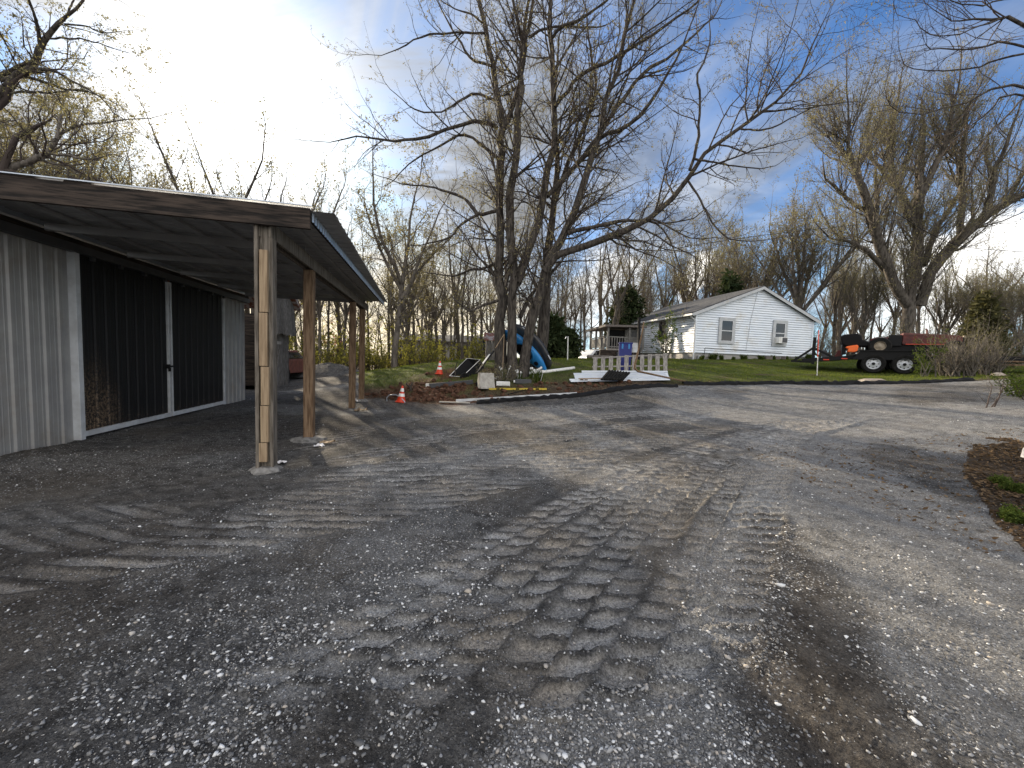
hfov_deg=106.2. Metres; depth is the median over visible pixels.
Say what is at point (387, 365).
leafing bush
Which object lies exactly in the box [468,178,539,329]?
woodland tree
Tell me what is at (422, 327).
woodland tree
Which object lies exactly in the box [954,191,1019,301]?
woodland tree
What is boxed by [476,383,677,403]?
landscape edging
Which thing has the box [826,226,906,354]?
woodland tree
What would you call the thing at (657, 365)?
picket fence
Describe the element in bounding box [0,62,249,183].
crooked tree
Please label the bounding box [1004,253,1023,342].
woodland tree
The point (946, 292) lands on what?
woodland tree
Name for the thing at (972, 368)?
bare shrub
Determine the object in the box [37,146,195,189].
woodland tree
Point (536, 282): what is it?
woodland tree
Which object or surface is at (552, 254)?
maple tree
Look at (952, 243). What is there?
power line
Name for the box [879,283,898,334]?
woodland tree
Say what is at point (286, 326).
old barn
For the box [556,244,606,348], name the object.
woodland tree
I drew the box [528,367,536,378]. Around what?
daffodil clump
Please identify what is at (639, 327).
steel pole
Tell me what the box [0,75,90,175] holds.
woodland tree
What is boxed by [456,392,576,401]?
trim plank
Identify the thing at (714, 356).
weed clump
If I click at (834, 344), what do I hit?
twiggy brush
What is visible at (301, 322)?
woodland tree
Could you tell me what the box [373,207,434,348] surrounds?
woodland tree
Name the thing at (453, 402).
trim plank
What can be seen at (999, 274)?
woodland tree
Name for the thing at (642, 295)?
woodland tree
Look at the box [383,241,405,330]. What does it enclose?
woodland tree
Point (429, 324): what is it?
woodland tree
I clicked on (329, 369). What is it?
gravel heap
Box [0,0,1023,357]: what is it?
sky
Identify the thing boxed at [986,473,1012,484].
green weed
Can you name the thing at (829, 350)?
twiggy brush
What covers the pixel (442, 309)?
woodland tree
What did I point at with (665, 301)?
woodland tree
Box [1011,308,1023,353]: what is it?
twiggy brush
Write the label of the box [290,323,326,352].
leafing thicket
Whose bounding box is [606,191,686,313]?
woodland tree
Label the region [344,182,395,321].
woodland tree
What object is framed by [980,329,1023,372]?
bare shrub
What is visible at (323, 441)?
paper scrap
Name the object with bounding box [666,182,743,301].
woodland tree
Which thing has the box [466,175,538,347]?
woodland tree
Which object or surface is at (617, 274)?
woodland tree
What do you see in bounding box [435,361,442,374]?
traffic cone
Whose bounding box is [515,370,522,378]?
daffodil clump
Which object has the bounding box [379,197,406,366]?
woodland tree
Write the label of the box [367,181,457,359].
woodland tree
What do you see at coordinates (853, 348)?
safety vest
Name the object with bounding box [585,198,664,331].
woodland tree
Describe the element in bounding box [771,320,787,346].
window
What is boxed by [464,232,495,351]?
woodland tree
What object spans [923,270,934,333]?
woodland tree
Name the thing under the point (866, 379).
field stone
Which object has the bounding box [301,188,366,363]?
woodland tree
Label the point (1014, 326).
woodland tree
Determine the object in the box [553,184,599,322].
woodland tree
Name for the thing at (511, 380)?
dry weed
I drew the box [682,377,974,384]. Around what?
landscape edging
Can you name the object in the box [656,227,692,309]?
woodland tree
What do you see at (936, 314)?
thin tree
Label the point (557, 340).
cedar tree
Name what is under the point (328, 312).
woodland tree
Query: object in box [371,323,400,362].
leafing thicket
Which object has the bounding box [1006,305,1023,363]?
twiggy brush
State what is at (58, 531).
gravel yard
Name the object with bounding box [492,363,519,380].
dry weed
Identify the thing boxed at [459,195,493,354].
woodland tree
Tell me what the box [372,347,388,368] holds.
leafing bush
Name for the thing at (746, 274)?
pollard tree
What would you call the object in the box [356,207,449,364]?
woodland tree
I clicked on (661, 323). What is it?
window
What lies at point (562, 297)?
woodland tree
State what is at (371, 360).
leafing bush
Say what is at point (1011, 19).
overhanging tree
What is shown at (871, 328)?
woodland tree
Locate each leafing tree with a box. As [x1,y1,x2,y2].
[286,146,339,363]
[327,111,490,367]
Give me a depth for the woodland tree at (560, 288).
34.88 m
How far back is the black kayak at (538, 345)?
14.36 m
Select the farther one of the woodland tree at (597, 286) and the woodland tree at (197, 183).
the woodland tree at (597, 286)
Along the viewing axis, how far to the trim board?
13.06 m
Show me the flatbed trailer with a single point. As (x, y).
(877, 361)
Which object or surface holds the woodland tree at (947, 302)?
on the lawn at (379, 388)
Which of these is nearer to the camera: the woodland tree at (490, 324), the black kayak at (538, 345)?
the black kayak at (538, 345)
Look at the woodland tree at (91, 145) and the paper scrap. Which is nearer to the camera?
the paper scrap
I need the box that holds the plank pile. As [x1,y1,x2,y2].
[599,350,618,358]
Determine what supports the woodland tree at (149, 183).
on the woodland floor
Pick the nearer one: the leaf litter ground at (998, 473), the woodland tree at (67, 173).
the leaf litter ground at (998, 473)
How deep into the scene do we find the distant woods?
56.03 m
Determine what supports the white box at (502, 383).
on the lawn at (379, 388)
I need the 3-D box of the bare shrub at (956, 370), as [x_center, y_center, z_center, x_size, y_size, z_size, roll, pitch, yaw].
[15.067,-1.404,13.475,1.937,2.356,2.087,0,4,-30]
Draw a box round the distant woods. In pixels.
[290,236,1023,358]
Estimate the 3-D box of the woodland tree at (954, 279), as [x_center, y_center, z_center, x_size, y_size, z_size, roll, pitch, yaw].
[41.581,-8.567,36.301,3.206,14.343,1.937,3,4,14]
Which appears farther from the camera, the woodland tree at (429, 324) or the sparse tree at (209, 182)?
the woodland tree at (429, 324)
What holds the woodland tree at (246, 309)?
on the woodland floor
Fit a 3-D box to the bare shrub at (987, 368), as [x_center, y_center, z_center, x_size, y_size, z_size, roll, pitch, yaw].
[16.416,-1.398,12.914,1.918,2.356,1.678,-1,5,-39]
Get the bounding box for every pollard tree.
[703,184,858,298]
[726,139,931,310]
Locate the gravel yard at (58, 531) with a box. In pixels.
[0,373,1023,767]
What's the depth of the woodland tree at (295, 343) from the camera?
30.26 m
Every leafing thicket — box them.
[289,309,341,359]
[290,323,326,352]
[300,305,330,358]
[323,301,387,360]
[348,317,378,370]
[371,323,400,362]
[383,310,425,359]
[384,323,420,365]
[393,318,432,363]
[415,322,450,363]
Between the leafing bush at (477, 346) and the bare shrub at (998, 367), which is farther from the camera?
the leafing bush at (477, 346)
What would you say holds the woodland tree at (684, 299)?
on the woodland floor
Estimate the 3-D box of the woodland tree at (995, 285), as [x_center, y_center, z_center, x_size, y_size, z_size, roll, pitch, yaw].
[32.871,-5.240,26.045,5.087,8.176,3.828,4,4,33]
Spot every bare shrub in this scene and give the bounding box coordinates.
[915,303,1013,376]
[915,308,994,376]
[920,327,975,375]
[967,315,1022,374]
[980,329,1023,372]
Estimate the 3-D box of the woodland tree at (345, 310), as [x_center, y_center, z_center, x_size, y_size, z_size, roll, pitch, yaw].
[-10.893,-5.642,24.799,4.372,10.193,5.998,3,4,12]
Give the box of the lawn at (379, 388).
[357,357,1023,404]
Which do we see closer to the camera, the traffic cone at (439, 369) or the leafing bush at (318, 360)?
the traffic cone at (439, 369)
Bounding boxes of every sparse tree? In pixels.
[57,89,281,199]
[121,76,328,313]
[171,106,351,315]
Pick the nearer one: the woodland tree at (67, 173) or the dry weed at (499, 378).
the dry weed at (499, 378)
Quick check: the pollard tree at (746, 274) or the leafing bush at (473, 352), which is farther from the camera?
the pollard tree at (746, 274)
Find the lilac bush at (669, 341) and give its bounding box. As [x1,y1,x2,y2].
[644,296,684,359]
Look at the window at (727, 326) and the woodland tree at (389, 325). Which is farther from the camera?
the woodland tree at (389, 325)
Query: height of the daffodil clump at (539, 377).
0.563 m
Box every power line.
[639,200,1023,254]
[893,210,1021,251]
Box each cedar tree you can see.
[534,310,574,358]
[565,327,584,358]
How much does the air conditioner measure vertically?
0.360 m
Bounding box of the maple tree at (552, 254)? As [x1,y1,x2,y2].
[204,0,923,378]
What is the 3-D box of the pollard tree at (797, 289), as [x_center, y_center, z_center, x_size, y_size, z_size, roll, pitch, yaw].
[21.928,-9.297,28.866,10.765,15.238,8.100,3,4,22]
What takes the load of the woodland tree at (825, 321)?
on the woodland floor
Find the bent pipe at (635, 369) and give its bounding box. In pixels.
[634,322,683,381]
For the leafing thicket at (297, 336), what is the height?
6.122 m
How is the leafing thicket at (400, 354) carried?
on the woodland floor
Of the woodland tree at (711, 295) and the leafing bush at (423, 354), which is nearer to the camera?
the leafing bush at (423, 354)
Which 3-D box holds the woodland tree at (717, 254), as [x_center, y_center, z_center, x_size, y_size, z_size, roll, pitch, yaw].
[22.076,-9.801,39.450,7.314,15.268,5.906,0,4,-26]
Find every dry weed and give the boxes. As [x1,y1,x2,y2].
[476,359,510,381]
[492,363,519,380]
[498,364,520,381]
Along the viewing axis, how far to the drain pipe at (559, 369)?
14.35 m
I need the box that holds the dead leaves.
[730,428,1023,557]
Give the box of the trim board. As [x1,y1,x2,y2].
[426,380,472,387]
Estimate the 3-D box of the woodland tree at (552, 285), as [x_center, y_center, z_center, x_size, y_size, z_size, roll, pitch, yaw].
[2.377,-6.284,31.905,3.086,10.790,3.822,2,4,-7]
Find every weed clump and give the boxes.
[707,353,717,359]
[804,353,815,358]
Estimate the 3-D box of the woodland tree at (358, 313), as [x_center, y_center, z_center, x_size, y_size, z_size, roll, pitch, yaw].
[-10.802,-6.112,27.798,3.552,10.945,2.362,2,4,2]
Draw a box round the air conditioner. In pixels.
[775,337,787,343]
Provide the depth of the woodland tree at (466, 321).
26.00 m
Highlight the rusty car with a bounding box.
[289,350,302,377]
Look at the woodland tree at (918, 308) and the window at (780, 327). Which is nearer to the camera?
the window at (780, 327)
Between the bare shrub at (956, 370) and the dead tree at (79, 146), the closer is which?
the bare shrub at (956, 370)
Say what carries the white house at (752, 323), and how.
on the lawn at (379, 388)
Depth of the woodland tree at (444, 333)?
27.59 m
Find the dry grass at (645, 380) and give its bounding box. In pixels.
[366,370,1023,395]
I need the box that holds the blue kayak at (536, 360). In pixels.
[505,330,546,369]
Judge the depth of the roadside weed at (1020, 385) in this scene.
8.66 m
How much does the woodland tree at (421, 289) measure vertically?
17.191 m
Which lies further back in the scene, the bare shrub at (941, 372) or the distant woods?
the distant woods
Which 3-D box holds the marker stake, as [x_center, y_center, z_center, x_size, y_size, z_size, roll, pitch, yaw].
[11.793,-1.145,14.831,0.109,1.855,0.030,2,4,0]
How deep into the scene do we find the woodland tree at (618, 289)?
27.13 m
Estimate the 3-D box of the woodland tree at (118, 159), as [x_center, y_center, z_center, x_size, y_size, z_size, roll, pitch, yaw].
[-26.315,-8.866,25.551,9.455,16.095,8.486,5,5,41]
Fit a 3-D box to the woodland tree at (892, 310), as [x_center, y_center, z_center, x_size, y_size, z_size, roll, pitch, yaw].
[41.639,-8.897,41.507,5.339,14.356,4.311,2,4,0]
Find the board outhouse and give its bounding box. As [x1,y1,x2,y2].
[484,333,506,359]
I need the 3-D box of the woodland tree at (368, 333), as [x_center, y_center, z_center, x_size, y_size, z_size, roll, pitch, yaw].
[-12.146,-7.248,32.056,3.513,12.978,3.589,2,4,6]
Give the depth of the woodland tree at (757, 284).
33.42 m
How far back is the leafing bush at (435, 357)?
24.40 m
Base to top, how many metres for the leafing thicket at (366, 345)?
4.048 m
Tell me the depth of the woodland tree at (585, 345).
37.94 m
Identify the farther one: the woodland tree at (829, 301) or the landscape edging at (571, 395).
the woodland tree at (829, 301)
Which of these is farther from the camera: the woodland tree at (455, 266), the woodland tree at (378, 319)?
the woodland tree at (455, 266)
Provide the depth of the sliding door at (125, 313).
6.85 m
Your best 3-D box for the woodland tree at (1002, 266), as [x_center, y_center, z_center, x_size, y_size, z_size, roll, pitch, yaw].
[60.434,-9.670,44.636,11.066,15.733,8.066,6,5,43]
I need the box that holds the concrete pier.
[477,373,494,388]
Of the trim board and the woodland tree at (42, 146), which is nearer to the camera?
the trim board
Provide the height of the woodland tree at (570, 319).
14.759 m
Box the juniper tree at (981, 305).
[931,289,1021,367]
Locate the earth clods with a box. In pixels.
[365,372,631,403]
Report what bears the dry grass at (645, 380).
on the lawn at (379, 388)
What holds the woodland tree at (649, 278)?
on the woodland floor
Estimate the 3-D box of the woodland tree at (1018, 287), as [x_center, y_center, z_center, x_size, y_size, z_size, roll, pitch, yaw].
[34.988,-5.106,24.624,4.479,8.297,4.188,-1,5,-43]
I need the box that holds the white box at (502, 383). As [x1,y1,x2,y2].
[496,381,509,385]
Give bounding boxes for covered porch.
[586,324,646,358]
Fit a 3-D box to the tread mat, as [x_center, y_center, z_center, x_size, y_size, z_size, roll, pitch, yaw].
[3.408,-0.287,12.664,1.071,0.349,0.433,2,4,0]
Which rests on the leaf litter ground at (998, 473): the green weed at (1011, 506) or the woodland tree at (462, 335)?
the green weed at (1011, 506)
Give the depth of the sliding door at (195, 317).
8.95 m
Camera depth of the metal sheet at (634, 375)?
13.21 m
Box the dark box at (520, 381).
[513,379,531,383]
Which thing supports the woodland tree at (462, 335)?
on the woodland floor
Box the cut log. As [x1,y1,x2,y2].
[587,355,608,358]
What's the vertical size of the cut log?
0.237 m
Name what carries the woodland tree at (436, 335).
on the woodland floor
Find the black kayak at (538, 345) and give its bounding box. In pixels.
[516,324,551,368]
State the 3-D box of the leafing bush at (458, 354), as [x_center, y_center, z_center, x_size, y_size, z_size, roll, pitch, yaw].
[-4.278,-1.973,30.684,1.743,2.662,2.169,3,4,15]
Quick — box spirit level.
[489,388,546,389]
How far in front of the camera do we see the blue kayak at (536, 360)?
14.08 m
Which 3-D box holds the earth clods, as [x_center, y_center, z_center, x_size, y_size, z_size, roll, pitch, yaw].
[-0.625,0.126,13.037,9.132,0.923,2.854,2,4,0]
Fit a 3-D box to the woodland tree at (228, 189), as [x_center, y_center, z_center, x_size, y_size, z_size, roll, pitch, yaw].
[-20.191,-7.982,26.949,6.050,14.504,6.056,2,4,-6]
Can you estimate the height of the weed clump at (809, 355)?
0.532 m
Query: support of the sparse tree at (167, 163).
on the woodland floor
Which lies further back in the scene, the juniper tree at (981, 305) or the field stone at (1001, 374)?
the juniper tree at (981, 305)
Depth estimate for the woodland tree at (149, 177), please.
29.77 m
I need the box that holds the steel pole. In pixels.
[638,317,640,359]
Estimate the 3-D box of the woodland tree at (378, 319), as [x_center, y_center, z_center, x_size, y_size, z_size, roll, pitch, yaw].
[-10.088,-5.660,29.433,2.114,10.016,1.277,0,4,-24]
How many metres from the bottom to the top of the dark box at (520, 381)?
0.150 m
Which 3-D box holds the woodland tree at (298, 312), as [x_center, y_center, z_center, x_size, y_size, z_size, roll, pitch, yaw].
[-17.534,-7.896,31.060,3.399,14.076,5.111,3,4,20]
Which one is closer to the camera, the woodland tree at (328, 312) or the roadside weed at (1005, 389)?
the roadside weed at (1005, 389)
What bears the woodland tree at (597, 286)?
on the woodland floor
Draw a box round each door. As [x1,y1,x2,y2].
[79,255,171,435]
[169,281,225,415]
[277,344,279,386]
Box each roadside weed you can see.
[989,370,1023,396]
[1005,370,1023,399]
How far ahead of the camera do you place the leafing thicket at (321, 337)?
31.54 m
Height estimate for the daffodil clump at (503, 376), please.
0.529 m
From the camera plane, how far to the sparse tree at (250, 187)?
19.39 m
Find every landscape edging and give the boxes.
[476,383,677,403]
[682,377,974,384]
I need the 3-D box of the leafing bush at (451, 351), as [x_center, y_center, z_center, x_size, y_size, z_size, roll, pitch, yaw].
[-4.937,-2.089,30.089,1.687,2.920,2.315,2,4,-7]
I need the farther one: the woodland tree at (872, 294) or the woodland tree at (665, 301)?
the woodland tree at (665, 301)
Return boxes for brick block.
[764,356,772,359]
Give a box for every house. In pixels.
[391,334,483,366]
[631,286,820,358]
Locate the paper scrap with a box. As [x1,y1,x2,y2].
[320,439,335,442]
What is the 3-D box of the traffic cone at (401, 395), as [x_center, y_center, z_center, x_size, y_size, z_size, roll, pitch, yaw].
[-3.407,0.309,11.812,0.283,0.519,0.283,2,4,0]
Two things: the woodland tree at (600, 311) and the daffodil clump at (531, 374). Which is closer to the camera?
the daffodil clump at (531, 374)
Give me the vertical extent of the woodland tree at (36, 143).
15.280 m
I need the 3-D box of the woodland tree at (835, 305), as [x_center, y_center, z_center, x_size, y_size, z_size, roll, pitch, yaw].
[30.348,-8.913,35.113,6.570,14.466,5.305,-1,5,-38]
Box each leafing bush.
[289,339,302,355]
[315,344,337,364]
[324,341,345,363]
[330,335,358,366]
[330,336,348,364]
[334,327,374,369]
[356,336,388,370]
[366,343,388,369]
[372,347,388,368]
[381,347,399,367]
[390,344,407,366]
[398,337,420,365]
[411,329,443,363]
[425,339,446,362]
[439,339,458,361]
[447,343,465,360]
[463,332,483,358]
[466,323,493,357]
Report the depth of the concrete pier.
12.62 m
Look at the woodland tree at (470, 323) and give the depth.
24.73 m
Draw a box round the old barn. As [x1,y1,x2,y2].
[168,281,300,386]
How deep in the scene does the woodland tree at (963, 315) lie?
28.98 m
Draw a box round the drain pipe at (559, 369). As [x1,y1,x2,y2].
[541,367,574,372]
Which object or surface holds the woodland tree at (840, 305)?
on the lawn at (379, 388)
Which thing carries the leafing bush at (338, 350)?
on the woodland floor
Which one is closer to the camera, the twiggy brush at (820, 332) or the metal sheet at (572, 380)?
the metal sheet at (572, 380)
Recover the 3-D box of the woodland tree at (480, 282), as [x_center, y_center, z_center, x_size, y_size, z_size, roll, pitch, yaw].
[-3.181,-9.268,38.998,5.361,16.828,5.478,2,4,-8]
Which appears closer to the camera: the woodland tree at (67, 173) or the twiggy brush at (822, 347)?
the woodland tree at (67, 173)
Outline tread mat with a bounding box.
[600,370,629,380]
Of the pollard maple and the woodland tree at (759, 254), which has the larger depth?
the woodland tree at (759, 254)
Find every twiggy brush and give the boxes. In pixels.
[812,306,844,350]
[813,317,835,357]
[815,324,844,356]
[823,333,842,355]
[838,317,869,354]
[842,319,899,349]
[869,301,926,336]
[915,308,941,354]
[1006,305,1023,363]
[1010,309,1023,363]
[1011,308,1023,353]
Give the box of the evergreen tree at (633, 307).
[603,282,649,335]
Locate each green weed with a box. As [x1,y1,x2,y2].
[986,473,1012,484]
[995,480,1023,493]
[996,502,1023,521]
[997,506,1023,524]
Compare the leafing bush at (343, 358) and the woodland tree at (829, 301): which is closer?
the leafing bush at (343, 358)
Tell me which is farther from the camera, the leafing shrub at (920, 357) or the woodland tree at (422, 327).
the woodland tree at (422, 327)
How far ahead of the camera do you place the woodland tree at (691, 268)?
45.97 m
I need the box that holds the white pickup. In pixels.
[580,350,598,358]
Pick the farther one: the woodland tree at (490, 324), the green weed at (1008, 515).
the woodland tree at (490, 324)
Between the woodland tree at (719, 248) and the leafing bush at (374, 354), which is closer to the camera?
the leafing bush at (374, 354)
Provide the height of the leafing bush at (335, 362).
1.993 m
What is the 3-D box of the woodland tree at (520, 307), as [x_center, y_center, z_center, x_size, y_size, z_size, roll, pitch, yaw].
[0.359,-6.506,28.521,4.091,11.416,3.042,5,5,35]
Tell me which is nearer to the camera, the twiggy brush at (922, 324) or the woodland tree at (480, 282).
the twiggy brush at (922, 324)
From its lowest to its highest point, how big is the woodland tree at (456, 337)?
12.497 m
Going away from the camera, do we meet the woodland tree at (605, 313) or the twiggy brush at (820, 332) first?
the twiggy brush at (820, 332)
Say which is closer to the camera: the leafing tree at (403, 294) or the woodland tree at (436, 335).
the leafing tree at (403, 294)
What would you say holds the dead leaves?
on the leaf litter ground at (998, 473)
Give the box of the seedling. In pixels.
[975,366,1016,407]
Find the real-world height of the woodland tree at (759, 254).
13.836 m
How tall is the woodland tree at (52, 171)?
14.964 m
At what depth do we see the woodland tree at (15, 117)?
15.30 m
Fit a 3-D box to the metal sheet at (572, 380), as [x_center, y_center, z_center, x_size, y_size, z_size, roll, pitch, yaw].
[3.620,-0.151,12.961,3.338,0.258,0.325,2,4,-2]
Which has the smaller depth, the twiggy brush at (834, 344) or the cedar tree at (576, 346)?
the cedar tree at (576, 346)
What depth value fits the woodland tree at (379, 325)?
33.15 m
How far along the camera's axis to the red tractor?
15.64 m
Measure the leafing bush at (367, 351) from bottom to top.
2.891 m
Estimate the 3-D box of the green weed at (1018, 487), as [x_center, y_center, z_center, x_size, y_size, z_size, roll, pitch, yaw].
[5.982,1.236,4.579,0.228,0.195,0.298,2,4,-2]
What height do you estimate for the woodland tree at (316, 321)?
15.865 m
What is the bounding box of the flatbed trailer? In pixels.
[791,337,1023,373]
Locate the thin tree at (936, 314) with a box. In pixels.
[923,243,955,376]
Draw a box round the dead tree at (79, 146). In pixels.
[18,91,117,186]
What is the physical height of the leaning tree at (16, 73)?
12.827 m
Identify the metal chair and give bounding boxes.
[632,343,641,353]
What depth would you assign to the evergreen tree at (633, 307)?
28.01 m
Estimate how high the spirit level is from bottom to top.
0.142 m
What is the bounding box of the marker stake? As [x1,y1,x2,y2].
[816,330,818,375]
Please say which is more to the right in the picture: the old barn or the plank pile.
the plank pile
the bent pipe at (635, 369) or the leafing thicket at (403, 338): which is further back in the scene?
the leafing thicket at (403, 338)
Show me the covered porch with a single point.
(602, 342)
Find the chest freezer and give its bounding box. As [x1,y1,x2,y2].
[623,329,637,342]
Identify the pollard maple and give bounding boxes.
[790,4,1023,333]
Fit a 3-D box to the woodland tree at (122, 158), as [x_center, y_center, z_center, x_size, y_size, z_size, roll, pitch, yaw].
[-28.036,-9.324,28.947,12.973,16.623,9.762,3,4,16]
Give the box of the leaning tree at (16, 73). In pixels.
[0,0,200,165]
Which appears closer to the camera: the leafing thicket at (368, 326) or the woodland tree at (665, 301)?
the leafing thicket at (368, 326)
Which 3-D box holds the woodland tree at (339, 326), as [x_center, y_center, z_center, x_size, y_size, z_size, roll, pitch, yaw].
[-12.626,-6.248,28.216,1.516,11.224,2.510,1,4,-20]
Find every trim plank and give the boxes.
[439,401,469,403]
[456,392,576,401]
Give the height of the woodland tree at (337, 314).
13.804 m
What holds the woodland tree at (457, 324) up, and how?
on the woodland floor
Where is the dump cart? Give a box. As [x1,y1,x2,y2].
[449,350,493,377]
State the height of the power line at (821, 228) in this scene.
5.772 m
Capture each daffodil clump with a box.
[499,367,509,380]
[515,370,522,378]
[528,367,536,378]
[533,366,544,382]
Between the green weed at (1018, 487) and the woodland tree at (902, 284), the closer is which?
the green weed at (1018, 487)
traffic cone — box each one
[395,386,404,402]
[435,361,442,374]
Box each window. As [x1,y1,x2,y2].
[657,319,667,340]
[718,317,735,343]
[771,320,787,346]
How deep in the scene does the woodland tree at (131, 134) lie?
22.36 m
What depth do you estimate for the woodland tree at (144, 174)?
25.01 m
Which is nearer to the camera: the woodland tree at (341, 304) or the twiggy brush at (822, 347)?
the twiggy brush at (822, 347)
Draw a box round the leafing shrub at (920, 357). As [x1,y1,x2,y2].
[910,328,950,376]
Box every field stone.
[858,378,883,381]
[990,372,1005,375]
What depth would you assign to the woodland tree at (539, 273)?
42.31 m
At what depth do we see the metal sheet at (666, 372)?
13.44 m
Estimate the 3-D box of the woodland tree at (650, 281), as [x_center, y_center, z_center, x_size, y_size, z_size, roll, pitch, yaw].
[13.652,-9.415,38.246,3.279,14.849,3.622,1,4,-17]
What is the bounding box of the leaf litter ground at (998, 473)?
[962,437,1023,551]
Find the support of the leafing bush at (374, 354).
on the woodland floor
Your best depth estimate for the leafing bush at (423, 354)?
24.25 m
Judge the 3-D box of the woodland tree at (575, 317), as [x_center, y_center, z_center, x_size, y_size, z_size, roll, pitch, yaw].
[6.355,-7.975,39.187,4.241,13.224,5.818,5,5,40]
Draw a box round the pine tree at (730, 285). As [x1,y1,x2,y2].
[714,267,744,295]
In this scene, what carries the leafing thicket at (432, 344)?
on the woodland floor
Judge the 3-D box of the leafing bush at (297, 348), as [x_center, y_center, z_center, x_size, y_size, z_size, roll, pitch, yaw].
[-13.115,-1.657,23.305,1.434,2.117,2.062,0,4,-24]
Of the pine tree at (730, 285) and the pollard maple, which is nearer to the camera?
the pollard maple
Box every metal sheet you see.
[569,377,669,381]
[573,372,666,379]
[582,371,668,376]
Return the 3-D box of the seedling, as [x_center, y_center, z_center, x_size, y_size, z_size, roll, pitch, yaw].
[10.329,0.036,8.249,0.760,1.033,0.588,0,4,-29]
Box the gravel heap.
[290,362,358,377]
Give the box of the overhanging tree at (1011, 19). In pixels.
[782,0,1023,227]
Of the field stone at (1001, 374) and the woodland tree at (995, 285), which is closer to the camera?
the field stone at (1001, 374)
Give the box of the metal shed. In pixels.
[0,169,386,474]
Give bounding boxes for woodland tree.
[0,28,149,181]
[0,47,117,176]
[0,65,157,186]
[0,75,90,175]
[0,105,84,171]
[1,61,168,187]
[2,90,180,189]
[4,85,147,186]
[5,102,182,189]
[25,115,204,192]
[29,123,153,185]
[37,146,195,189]
[64,150,218,194]
[77,147,178,187]
[103,158,181,186]
[165,165,220,192]
[204,173,262,312]
[209,168,268,312]
[251,163,307,350]
[289,192,302,343]
[295,300,302,348]
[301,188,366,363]
[313,197,383,365]
[315,180,330,331]
[315,183,351,360]
[316,198,348,364]
[328,202,382,365]
[331,244,380,348]
[336,305,346,353]
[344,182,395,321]
[347,229,381,367]
[352,227,394,358]
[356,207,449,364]
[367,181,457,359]
[367,260,387,370]
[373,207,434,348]
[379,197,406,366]
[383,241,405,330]
[395,207,438,354]
[396,237,440,349]
[397,212,465,353]
[404,219,479,353]
[412,167,489,359]
[417,216,457,361]
[418,242,462,360]
[419,259,456,360]
[437,243,474,353]
[441,202,467,360]
[442,191,490,345]
[451,210,488,359]
[452,232,485,358]
[456,215,494,357]
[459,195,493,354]
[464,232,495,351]
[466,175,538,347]
[467,242,506,332]
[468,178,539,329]
[490,222,530,325]
[504,239,572,331]
[519,215,562,326]
[520,225,559,319]
[530,254,561,307]
[550,212,591,322]
[550,225,577,314]
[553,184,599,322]
[555,235,593,335]
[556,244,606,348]
[559,234,582,327]
[568,193,648,348]
[571,221,610,348]
[571,225,607,349]
[582,232,645,335]
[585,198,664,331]
[594,219,629,324]
[602,241,632,311]
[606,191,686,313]
[618,215,654,314]
[619,254,692,313]
[624,211,663,313]
[632,217,668,313]
[632,222,676,311]
[641,233,707,307]
[647,220,721,302]
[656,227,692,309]
[661,211,711,302]
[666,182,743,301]
[682,239,720,297]
[683,205,748,289]
[704,208,778,294]
[732,223,811,291]
[733,220,785,288]
[808,239,902,350]
[813,227,869,356]
[817,253,844,343]
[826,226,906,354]
[827,247,854,349]
[835,228,899,353]
[852,266,891,339]
[877,234,929,334]
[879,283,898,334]
[880,225,908,318]
[885,280,901,334]
[893,210,955,333]
[918,242,996,334]
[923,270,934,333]
[928,236,968,328]
[932,212,976,330]
[937,231,967,334]
[937,264,1007,328]
[948,249,1023,325]
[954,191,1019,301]
[962,247,1023,323]
[968,241,1023,327]
[986,259,1023,363]
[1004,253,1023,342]
[1009,271,1023,311]
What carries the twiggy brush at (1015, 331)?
on the lawn at (379, 388)
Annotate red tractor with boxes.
[839,328,965,354]
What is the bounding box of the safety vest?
[846,345,858,351]
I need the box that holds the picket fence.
[592,353,667,370]
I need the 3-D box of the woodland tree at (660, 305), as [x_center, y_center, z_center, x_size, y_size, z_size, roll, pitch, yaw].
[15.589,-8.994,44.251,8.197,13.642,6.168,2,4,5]
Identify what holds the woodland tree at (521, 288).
on the woodland floor
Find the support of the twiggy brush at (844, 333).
on the lawn at (379, 388)
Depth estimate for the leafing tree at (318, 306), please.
26.38 m
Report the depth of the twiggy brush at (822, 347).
28.25 m
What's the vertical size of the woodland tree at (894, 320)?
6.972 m
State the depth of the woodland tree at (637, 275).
40.90 m

